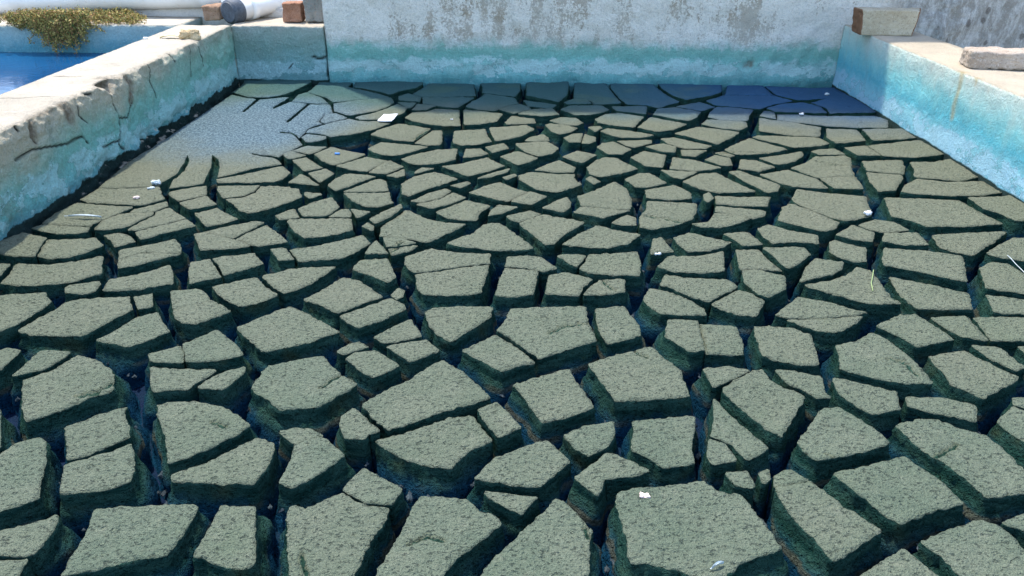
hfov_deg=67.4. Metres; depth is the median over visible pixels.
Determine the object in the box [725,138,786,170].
mud block
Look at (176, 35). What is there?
paper scrap
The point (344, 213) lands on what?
mud block
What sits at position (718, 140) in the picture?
mud block
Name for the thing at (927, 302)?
mud block
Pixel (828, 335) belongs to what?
mud block
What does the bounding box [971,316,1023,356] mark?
mud block
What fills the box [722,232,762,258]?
mud block
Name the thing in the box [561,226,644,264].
mud block
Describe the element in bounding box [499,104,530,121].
mud block
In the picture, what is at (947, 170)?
mud block
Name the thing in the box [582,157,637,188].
mud block
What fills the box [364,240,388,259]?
mud block
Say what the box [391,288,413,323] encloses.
mud block
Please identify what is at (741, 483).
mud block
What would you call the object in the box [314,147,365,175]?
mud block
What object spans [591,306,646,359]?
mud block
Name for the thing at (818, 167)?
mud block
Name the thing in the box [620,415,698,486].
mud block
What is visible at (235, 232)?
mud block
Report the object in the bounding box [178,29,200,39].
stone
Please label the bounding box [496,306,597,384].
mud block
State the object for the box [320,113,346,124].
mud block
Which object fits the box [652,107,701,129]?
mud block
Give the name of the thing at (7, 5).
water pipe
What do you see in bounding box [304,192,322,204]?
mud block
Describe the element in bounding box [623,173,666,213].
mud block
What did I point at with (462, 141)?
mud block
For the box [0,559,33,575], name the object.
mud block
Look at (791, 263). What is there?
mud block
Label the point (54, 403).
mud block
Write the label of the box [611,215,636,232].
mud block
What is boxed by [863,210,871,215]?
foam scrap
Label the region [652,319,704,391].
mud block
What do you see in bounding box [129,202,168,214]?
mud block
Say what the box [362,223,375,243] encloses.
mud block
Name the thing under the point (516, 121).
mud block
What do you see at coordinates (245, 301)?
mud block
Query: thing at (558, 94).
mud block
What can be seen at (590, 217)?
mud block
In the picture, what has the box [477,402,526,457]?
mud block
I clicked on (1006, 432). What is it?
mud block
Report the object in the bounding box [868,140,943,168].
mud block
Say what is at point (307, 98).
mud block
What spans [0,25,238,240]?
wall
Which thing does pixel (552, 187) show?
mud block
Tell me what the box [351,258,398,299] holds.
mud block
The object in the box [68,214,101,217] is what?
feather
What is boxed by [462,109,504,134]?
mud block
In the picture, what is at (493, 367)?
mud block
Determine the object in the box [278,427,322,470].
mud block
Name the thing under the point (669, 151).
mud block
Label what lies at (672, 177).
mud block
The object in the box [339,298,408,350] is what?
mud block
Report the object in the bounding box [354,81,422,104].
mud block
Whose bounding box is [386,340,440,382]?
mud block
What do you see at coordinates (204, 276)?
mud block
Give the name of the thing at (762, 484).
mud block
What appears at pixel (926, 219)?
mud block
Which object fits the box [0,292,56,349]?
mud block
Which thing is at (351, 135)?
mud block
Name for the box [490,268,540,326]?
mud block
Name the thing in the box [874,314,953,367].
mud block
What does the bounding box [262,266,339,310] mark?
mud block
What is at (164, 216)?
mud block
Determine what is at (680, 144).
mud block
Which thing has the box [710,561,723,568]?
feather
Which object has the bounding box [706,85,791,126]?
mud block
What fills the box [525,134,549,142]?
mud block
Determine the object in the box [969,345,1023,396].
mud block
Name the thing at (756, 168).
mud block
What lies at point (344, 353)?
mud block
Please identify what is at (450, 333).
mud block
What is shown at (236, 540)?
mud block
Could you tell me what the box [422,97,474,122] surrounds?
mud block
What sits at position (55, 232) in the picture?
mud block
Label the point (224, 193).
mud block
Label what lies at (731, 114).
mud block
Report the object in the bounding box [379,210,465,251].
mud block
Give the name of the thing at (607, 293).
mud block
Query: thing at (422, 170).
mud block
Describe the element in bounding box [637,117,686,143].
mud block
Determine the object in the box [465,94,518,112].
mud block
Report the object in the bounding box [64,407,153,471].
mud block
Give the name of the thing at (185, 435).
mud block
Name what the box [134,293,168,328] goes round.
mud block
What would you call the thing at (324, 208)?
mud block
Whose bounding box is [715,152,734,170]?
mud block
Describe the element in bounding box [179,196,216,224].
mud block
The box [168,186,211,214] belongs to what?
mud block
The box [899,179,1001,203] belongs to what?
mud block
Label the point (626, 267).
mud block
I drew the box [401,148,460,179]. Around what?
mud block
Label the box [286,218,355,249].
mud block
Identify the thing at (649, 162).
mud block
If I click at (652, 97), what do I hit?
mud block
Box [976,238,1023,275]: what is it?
mud block
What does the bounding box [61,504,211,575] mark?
mud block
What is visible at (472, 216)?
mud block
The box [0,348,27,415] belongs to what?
mud block
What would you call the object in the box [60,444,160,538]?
mud block
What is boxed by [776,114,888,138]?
mud block
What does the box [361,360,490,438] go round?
mud block
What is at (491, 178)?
mud block
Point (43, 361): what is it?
mud block
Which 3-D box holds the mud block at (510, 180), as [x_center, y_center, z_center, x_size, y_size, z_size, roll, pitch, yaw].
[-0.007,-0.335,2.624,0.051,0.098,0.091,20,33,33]
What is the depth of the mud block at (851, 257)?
2.06 m
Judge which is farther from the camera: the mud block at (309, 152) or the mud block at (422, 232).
the mud block at (309, 152)
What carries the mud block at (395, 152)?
on the mud bed
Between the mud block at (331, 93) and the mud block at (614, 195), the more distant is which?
the mud block at (331, 93)
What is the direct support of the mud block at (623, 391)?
on the mud bed
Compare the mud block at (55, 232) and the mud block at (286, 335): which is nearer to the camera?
the mud block at (286, 335)
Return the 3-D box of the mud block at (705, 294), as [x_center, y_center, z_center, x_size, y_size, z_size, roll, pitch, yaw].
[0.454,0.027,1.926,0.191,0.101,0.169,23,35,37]
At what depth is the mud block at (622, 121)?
3.26 m
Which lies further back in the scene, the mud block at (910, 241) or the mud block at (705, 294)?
the mud block at (910, 241)
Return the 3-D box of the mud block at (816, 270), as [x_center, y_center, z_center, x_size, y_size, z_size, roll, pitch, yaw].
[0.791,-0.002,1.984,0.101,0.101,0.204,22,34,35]
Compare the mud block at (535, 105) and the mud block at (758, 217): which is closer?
the mud block at (758, 217)
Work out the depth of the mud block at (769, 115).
3.34 m
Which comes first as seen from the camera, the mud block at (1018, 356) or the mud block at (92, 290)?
the mud block at (1018, 356)
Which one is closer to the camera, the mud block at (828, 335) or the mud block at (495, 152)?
the mud block at (828, 335)
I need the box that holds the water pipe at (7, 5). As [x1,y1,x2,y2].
[0,0,223,13]
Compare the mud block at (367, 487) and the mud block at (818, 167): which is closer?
the mud block at (367, 487)
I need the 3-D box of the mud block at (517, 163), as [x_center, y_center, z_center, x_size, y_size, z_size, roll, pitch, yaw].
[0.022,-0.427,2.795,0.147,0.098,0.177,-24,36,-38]
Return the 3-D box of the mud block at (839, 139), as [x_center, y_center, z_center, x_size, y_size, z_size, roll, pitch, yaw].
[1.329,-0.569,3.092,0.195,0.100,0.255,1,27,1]
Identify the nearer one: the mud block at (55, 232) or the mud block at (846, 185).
the mud block at (55, 232)
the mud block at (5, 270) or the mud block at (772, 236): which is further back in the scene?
the mud block at (772, 236)
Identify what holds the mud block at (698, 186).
on the mud bed
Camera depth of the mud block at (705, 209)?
2.42 m
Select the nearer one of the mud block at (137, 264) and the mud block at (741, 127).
the mud block at (137, 264)
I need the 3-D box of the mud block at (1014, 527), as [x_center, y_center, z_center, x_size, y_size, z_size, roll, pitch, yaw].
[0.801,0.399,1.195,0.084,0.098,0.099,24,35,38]
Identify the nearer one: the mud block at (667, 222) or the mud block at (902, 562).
the mud block at (902, 562)
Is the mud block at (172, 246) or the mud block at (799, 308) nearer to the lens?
the mud block at (799, 308)
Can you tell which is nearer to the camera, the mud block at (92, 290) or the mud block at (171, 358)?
the mud block at (171, 358)
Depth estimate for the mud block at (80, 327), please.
1.69 m
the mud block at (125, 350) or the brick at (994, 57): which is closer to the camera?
the mud block at (125, 350)
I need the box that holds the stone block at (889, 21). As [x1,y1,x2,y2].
[852,7,920,35]
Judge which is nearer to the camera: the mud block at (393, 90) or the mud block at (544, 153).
the mud block at (544, 153)
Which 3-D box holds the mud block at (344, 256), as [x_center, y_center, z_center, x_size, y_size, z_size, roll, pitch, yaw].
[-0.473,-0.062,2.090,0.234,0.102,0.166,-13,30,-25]
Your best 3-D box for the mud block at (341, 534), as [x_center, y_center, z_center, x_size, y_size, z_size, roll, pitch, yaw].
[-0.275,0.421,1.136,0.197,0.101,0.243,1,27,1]
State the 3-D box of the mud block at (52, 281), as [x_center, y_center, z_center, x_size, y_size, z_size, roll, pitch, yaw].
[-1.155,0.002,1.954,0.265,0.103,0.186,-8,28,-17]
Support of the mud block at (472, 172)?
on the mud bed
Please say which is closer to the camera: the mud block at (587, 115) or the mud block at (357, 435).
the mud block at (357, 435)
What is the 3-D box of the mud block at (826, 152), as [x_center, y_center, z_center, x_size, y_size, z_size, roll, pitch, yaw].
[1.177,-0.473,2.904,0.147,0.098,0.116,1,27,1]
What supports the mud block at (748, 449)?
on the mud bed
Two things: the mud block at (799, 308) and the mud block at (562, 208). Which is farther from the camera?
the mud block at (562, 208)
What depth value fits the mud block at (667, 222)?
2.27 m
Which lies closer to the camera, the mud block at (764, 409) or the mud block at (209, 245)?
the mud block at (764, 409)
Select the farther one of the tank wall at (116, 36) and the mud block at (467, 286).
the tank wall at (116, 36)
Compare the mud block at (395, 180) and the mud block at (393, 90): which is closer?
the mud block at (395, 180)
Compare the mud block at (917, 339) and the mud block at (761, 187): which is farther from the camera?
the mud block at (761, 187)
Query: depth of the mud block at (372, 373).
1.55 m
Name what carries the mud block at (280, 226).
on the mud bed
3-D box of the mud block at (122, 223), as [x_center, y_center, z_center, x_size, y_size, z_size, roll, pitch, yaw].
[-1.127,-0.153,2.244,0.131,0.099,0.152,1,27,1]
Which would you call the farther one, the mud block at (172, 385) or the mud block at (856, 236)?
the mud block at (856, 236)
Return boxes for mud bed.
[4,136,969,574]
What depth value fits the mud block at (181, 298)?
1.81 m
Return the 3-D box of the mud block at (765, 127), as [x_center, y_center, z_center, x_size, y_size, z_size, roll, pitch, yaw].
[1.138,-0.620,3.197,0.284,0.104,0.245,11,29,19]
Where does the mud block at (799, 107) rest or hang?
on the mud bed
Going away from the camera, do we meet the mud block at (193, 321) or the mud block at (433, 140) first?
the mud block at (193, 321)
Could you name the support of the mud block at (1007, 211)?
on the mud bed
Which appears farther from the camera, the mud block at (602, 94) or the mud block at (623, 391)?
the mud block at (602, 94)
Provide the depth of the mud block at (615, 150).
2.88 m
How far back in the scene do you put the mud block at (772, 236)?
2.14 m
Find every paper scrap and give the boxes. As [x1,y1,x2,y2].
[160,34,177,37]
[377,114,397,121]
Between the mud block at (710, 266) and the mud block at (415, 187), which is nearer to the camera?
the mud block at (710, 266)
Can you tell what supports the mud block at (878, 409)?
on the mud bed
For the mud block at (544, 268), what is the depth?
1.98 m
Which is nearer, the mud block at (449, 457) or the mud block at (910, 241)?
the mud block at (449, 457)
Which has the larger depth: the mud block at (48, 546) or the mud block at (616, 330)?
the mud block at (616, 330)
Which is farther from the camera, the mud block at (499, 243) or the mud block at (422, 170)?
the mud block at (422, 170)
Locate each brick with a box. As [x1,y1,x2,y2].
[202,3,223,20]
[282,1,305,21]
[303,0,323,21]
[959,46,1023,69]
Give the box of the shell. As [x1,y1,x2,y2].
[639,492,650,497]
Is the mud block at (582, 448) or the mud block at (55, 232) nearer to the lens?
the mud block at (582, 448)
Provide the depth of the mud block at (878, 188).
2.56 m
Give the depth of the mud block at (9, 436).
1.40 m
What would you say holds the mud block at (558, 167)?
on the mud bed
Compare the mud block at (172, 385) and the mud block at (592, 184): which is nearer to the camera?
the mud block at (172, 385)
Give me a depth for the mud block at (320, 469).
1.27 m
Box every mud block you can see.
[0,232,46,268]
[0,256,113,307]
[0,263,11,294]
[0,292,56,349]
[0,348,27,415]
[0,410,21,453]
[0,437,62,530]
[0,515,81,575]
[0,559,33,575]
[10,350,72,414]
[17,355,141,459]
[18,296,135,360]
[32,224,92,239]
[37,237,114,274]
[42,203,132,236]
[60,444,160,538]
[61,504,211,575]
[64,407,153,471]
[65,281,103,301]
[80,187,166,209]
[94,212,153,246]
[95,312,178,388]
[98,95,332,204]
[102,265,183,319]
[104,233,136,276]
[117,239,189,275]
[117,253,187,286]
[128,208,185,244]
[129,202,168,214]
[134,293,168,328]
[135,219,196,261]
[142,367,216,434]
[145,346,186,392]
[151,401,257,499]
[167,438,284,524]
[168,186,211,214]
[168,289,209,338]
[173,300,237,348]
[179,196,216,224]
[183,330,255,380]
[186,259,222,300]
[193,232,250,262]
[193,505,278,575]
[195,208,239,232]
[198,366,254,420]
[206,221,264,239]
[212,278,280,326]
[213,253,266,283]
[216,166,291,198]
[216,185,259,212]
[225,186,303,228]
[232,80,313,101]
[234,307,343,378]
[236,225,290,273]
[246,356,365,454]
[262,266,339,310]
[268,248,295,273]
[272,209,299,239]
[275,437,355,533]
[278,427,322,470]
[278,493,395,575]
[283,151,305,174]
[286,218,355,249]
[288,174,319,205]
[290,235,370,278]
[292,92,327,105]
[292,146,326,161]
[292,157,322,178]
[298,197,339,218]
[301,134,327,148]
[302,277,382,330]
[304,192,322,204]
[306,119,390,155]
[308,81,387,111]
[308,169,334,198]
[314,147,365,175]
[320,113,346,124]
[327,174,375,209]
[329,209,353,228]
[333,97,394,119]
[334,342,368,375]
[334,408,380,473]
[335,157,386,177]
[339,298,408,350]
[343,179,394,206]
[343,192,393,216]
[343,468,409,538]
[345,350,402,400]
[351,209,370,235]
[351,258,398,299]
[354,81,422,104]
[355,104,407,125]
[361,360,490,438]
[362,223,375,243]
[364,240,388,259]
[367,124,430,151]
[367,142,427,164]
[369,160,403,181]
[369,204,402,241]
[372,319,421,356]
[375,415,493,510]
[376,496,504,575]
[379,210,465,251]
[383,236,415,257]
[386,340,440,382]
[387,169,406,204]
[388,245,417,285]
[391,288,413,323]
[396,93,421,103]
[397,172,457,211]
[398,102,416,114]
[400,248,498,303]
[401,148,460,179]
[405,109,461,147]
[409,189,450,213]
[409,265,493,329]
[412,104,435,111]
[413,83,477,99]
[414,167,433,175]
[415,130,447,150]
[416,193,465,220]
[420,306,498,367]
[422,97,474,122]
[436,200,489,234]
[441,157,504,190]
[446,223,534,281]
[450,129,491,163]
[450,181,471,199]
[457,335,536,406]
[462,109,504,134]
[462,148,487,162]
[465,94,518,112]
[466,440,573,513]
[468,182,526,210]
[473,168,509,190]
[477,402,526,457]
[478,83,522,104]
[479,491,540,546]
[480,499,603,575]
[485,143,508,162]
[487,205,517,225]
[488,125,535,152]
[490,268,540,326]
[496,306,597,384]
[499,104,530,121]
[500,151,539,186]
[502,174,516,188]
[503,369,597,449]
[504,116,539,135]
[505,255,556,300]
[506,211,540,235]
[511,191,548,213]
[514,142,562,166]
[517,172,583,211]
[518,108,559,133]
[519,214,584,265]
[523,81,570,114]
[523,100,556,111]
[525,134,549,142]
[535,160,577,181]
[540,123,577,151]
[540,272,592,307]
[541,197,572,218]
[549,117,586,135]
[555,254,585,274]
[558,421,618,480]
[559,133,582,155]
[560,105,609,130]
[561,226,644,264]
[562,151,596,183]
[564,98,591,107]
[565,453,649,544]
[571,83,620,113]
[572,207,629,230]
[573,182,636,223]
[579,252,645,310]
[580,347,692,446]
[581,134,597,153]
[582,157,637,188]
[583,176,600,193]
[583,279,631,325]
[587,126,601,145]
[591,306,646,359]
[593,113,643,131]
[594,142,631,163]
[599,128,655,144]
[601,481,789,575]
[609,83,678,117]
[610,106,647,121]
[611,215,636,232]
[617,140,651,155]
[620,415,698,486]
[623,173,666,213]
[629,151,667,177]
[634,288,706,346]
[636,201,701,256]
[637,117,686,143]
[637,185,691,221]
[642,237,673,283]
[645,143,676,169]
[648,251,727,288]
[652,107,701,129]
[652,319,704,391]
[657,84,721,105]
[658,274,737,322]
[659,170,696,187]
[660,137,712,157]
[669,157,720,174]
[670,233,731,268]
[675,127,738,155]
[676,102,714,122]
[679,150,706,161]
[682,173,754,207]
[690,213,751,239]
[690,366,749,423]
[696,439,736,490]
[697,192,713,221]
[698,399,770,493]
[699,324,745,369]
[701,119,750,141]
[704,155,732,177]
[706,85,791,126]
[707,107,754,135]
[707,290,764,347]
[712,196,772,224]
[714,206,767,236]
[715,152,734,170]
[718,471,754,508]
[720,369,805,482]
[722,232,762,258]
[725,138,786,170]
[727,249,781,285]
[728,171,783,219]
[736,159,774,176]
[737,269,788,325]
[744,325,822,379]
[751,118,820,137]
[752,135,828,162]
[753,469,770,518]
[755,225,818,261]
[756,111,775,125]
[759,152,803,171]
[759,170,827,206]
[762,247,810,300]
[764,470,807,523]
[765,86,875,115]
[766,102,826,115]
[767,481,882,575]
[771,297,867,338]
[771,369,830,431]
[773,204,839,258]
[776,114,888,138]
[785,407,890,488]
[786,316,862,368]
[787,189,872,231]
[789,258,843,302]
[790,155,854,180]
[800,267,900,335]
[806,148,844,161]
[820,177,863,195]
[820,333,932,408]
[823,128,865,151]
[823,240,868,275]
[823,456,964,560]
[827,378,900,438]
[834,225,874,269]
[843,146,879,174]
[855,160,905,186]
[858,219,908,259]
[860,549,937,575]
[861,128,915,145]
[862,172,903,216]
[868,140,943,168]
[871,232,928,266]
[871,248,967,291]
[873,197,1002,242]
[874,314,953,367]
[884,277,973,321]
[887,419,1023,525]
[898,396,977,431]
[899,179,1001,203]
[905,159,977,183]
[912,520,1023,575]
[922,351,1018,434]
[928,231,1006,281]
[929,316,988,351]
[966,262,1023,309]
[967,195,1023,240]
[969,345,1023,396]
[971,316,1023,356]
[973,295,1023,317]
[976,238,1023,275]
[987,406,1023,467]
[996,397,1023,423]
[1000,514,1023,548]
[1013,346,1023,377]
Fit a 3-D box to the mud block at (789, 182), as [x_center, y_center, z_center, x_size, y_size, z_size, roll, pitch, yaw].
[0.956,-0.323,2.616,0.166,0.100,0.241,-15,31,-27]
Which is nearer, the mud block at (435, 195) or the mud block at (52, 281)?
the mud block at (52, 281)
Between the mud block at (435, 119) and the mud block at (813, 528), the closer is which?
the mud block at (813, 528)
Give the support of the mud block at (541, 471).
on the mud bed
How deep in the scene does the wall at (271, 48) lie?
3.85 m
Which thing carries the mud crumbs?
on the mud bed
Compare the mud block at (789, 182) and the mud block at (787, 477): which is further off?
the mud block at (789, 182)
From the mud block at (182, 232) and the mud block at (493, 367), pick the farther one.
the mud block at (182, 232)
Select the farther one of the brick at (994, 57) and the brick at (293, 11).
the brick at (293, 11)
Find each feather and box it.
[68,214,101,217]
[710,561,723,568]
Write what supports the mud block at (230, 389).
on the mud bed
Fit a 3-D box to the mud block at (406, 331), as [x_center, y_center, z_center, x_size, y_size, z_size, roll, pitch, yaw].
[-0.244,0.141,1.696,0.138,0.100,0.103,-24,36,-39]
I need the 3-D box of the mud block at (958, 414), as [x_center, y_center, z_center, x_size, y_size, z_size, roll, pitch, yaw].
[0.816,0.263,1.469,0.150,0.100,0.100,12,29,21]
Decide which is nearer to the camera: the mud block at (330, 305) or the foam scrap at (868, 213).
the mud block at (330, 305)
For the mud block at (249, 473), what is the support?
on the mud bed
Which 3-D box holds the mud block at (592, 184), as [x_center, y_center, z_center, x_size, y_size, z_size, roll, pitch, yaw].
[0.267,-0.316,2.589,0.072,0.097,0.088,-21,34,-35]
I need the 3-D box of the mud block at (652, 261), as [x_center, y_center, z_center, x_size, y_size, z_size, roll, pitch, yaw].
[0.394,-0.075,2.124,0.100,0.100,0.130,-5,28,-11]
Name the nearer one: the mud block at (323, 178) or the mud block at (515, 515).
the mud block at (515, 515)
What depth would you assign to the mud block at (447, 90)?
3.76 m
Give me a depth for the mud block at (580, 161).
2.77 m
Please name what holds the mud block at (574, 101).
on the mud bed
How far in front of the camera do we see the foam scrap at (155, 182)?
2.51 m
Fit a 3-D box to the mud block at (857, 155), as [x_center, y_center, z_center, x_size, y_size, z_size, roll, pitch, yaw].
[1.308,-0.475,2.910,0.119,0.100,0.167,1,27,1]
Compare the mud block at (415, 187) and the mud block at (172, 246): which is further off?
the mud block at (415, 187)
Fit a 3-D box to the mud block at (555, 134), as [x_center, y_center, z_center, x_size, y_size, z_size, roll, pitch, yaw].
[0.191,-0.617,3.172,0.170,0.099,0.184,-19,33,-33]
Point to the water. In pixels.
(18, 69)
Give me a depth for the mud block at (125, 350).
1.64 m
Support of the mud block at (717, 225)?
on the mud bed
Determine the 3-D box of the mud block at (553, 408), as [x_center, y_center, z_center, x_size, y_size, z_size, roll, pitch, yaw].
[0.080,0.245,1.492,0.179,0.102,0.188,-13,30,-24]
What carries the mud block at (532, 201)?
on the mud bed
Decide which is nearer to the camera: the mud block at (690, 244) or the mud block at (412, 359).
the mud block at (412, 359)
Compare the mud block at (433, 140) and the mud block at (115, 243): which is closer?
the mud block at (115, 243)
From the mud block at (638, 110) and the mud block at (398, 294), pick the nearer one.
the mud block at (398, 294)
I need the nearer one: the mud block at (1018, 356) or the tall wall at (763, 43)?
the mud block at (1018, 356)
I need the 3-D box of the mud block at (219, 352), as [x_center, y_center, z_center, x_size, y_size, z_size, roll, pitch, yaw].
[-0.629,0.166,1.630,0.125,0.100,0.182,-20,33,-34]
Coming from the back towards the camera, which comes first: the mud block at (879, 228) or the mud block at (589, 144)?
the mud block at (589, 144)
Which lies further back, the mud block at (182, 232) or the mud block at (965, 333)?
the mud block at (182, 232)
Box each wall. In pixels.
[0,15,202,52]
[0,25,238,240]
[231,17,329,86]
[322,0,1023,96]
[832,25,1023,202]
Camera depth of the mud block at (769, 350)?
1.62 m
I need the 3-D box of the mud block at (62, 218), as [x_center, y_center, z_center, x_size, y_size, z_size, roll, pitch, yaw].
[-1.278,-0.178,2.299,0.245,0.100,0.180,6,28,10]
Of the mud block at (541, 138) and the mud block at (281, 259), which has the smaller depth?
the mud block at (281, 259)
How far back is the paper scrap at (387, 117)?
3.24 m
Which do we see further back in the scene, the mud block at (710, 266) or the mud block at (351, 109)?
the mud block at (351, 109)
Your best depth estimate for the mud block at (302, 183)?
2.54 m
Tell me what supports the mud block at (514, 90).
on the mud bed
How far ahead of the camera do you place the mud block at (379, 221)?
2.26 m
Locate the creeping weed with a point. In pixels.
(51, 26)
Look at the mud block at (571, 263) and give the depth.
2.01 m
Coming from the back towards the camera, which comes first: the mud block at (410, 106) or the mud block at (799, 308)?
the mud block at (410, 106)
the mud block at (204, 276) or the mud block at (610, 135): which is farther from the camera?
the mud block at (610, 135)
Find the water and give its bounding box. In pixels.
[0,52,105,93]
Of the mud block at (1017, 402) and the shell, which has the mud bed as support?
the mud block at (1017, 402)
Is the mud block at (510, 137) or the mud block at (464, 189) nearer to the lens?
the mud block at (464, 189)
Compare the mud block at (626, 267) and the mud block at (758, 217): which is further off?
the mud block at (758, 217)
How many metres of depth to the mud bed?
1.53 m
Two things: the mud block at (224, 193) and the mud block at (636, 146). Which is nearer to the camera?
the mud block at (224, 193)
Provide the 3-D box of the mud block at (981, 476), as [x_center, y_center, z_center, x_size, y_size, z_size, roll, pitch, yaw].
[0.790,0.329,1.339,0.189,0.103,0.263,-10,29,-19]
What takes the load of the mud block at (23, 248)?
on the mud bed
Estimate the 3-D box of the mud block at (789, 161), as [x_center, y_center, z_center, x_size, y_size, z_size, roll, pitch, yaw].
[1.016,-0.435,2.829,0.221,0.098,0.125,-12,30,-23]
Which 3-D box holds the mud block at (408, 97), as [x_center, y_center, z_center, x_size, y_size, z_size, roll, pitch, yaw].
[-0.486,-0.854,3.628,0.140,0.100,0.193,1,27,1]
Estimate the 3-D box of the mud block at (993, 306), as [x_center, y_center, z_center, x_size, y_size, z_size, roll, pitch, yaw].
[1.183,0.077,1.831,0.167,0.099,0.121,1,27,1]
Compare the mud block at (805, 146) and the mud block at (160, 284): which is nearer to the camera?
the mud block at (160, 284)
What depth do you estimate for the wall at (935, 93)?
2.89 m
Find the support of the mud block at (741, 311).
on the mud bed
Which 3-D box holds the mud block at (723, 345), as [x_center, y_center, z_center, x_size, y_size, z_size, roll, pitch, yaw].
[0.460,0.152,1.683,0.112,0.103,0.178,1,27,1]
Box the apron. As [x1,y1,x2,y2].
[2,8,305,86]
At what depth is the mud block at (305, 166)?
2.71 m
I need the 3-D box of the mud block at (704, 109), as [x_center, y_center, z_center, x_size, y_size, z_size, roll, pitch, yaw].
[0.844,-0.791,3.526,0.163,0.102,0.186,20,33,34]
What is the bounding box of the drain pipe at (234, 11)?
[220,0,302,23]
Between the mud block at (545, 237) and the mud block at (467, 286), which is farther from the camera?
the mud block at (545, 237)
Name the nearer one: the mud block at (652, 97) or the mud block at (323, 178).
the mud block at (323, 178)
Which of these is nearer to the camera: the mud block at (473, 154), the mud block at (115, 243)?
the mud block at (115, 243)
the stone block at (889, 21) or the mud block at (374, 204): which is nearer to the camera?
the mud block at (374, 204)
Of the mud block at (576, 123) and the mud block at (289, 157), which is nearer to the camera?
the mud block at (289, 157)
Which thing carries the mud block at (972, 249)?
on the mud bed
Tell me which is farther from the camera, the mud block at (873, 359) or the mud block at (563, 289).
the mud block at (563, 289)
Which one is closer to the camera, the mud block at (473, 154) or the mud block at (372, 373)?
the mud block at (372, 373)
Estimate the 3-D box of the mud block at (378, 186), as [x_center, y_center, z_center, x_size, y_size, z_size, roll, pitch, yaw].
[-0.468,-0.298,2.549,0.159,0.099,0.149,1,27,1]
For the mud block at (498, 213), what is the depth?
2.31 m
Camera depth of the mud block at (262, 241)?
2.11 m
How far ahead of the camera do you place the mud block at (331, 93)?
3.69 m
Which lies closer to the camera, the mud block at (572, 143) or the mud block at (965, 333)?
the mud block at (965, 333)
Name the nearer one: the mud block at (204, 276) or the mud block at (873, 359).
the mud block at (873, 359)
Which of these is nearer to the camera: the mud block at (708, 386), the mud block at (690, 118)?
the mud block at (708, 386)
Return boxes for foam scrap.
[151,180,160,184]
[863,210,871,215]
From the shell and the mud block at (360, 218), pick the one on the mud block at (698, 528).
the shell
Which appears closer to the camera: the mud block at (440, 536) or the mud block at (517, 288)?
the mud block at (440, 536)
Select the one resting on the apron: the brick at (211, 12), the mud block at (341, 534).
the brick at (211, 12)
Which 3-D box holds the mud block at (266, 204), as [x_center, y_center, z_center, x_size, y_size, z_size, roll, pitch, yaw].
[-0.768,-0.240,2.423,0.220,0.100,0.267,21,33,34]
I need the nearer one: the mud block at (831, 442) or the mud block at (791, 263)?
the mud block at (831, 442)
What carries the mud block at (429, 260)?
on the mud bed
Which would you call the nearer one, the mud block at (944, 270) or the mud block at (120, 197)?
the mud block at (944, 270)
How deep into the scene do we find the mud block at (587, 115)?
3.39 m
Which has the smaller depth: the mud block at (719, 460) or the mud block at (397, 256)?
the mud block at (719, 460)
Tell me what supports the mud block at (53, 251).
on the mud bed
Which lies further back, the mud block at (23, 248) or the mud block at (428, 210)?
the mud block at (428, 210)
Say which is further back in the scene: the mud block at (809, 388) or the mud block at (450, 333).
the mud block at (450, 333)
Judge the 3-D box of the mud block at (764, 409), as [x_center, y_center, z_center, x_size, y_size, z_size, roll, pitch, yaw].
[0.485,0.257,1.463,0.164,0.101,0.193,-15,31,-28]
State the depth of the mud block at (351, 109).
3.44 m
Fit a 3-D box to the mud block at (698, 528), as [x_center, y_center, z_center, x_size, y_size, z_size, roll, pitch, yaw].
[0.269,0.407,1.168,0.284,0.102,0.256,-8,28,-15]
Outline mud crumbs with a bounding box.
[15,181,980,573]
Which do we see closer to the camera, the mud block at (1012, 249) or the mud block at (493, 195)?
the mud block at (1012, 249)
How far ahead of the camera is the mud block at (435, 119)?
3.25 m
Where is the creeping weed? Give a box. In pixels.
[0,5,147,53]
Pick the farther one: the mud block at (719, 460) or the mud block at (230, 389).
the mud block at (230, 389)
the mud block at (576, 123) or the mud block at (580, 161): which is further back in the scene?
the mud block at (576, 123)
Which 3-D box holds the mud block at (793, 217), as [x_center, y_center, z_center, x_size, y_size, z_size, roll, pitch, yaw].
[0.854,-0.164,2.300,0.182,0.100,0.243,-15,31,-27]
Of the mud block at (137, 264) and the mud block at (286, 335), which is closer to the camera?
the mud block at (286, 335)
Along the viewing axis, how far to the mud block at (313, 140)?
2.98 m
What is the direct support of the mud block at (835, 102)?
on the mud bed
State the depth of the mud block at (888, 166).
2.73 m
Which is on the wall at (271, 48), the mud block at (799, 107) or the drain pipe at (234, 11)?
the drain pipe at (234, 11)
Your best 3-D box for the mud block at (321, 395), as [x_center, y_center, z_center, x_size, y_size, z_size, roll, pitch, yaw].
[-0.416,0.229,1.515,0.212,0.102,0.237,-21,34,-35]
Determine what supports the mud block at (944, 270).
on the mud bed
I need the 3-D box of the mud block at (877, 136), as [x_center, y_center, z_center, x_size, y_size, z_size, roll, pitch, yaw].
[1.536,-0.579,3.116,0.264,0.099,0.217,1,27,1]
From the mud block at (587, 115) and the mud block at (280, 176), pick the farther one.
the mud block at (587, 115)
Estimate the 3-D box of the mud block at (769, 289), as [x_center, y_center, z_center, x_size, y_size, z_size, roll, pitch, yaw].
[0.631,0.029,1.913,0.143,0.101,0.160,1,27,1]
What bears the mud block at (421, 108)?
on the mud bed
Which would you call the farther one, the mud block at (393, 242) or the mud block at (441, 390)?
the mud block at (393, 242)
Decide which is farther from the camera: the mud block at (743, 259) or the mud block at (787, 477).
the mud block at (743, 259)
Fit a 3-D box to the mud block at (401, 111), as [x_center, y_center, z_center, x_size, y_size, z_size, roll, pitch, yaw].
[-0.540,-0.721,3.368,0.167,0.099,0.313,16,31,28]
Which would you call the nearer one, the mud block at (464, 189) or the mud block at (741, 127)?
the mud block at (464, 189)

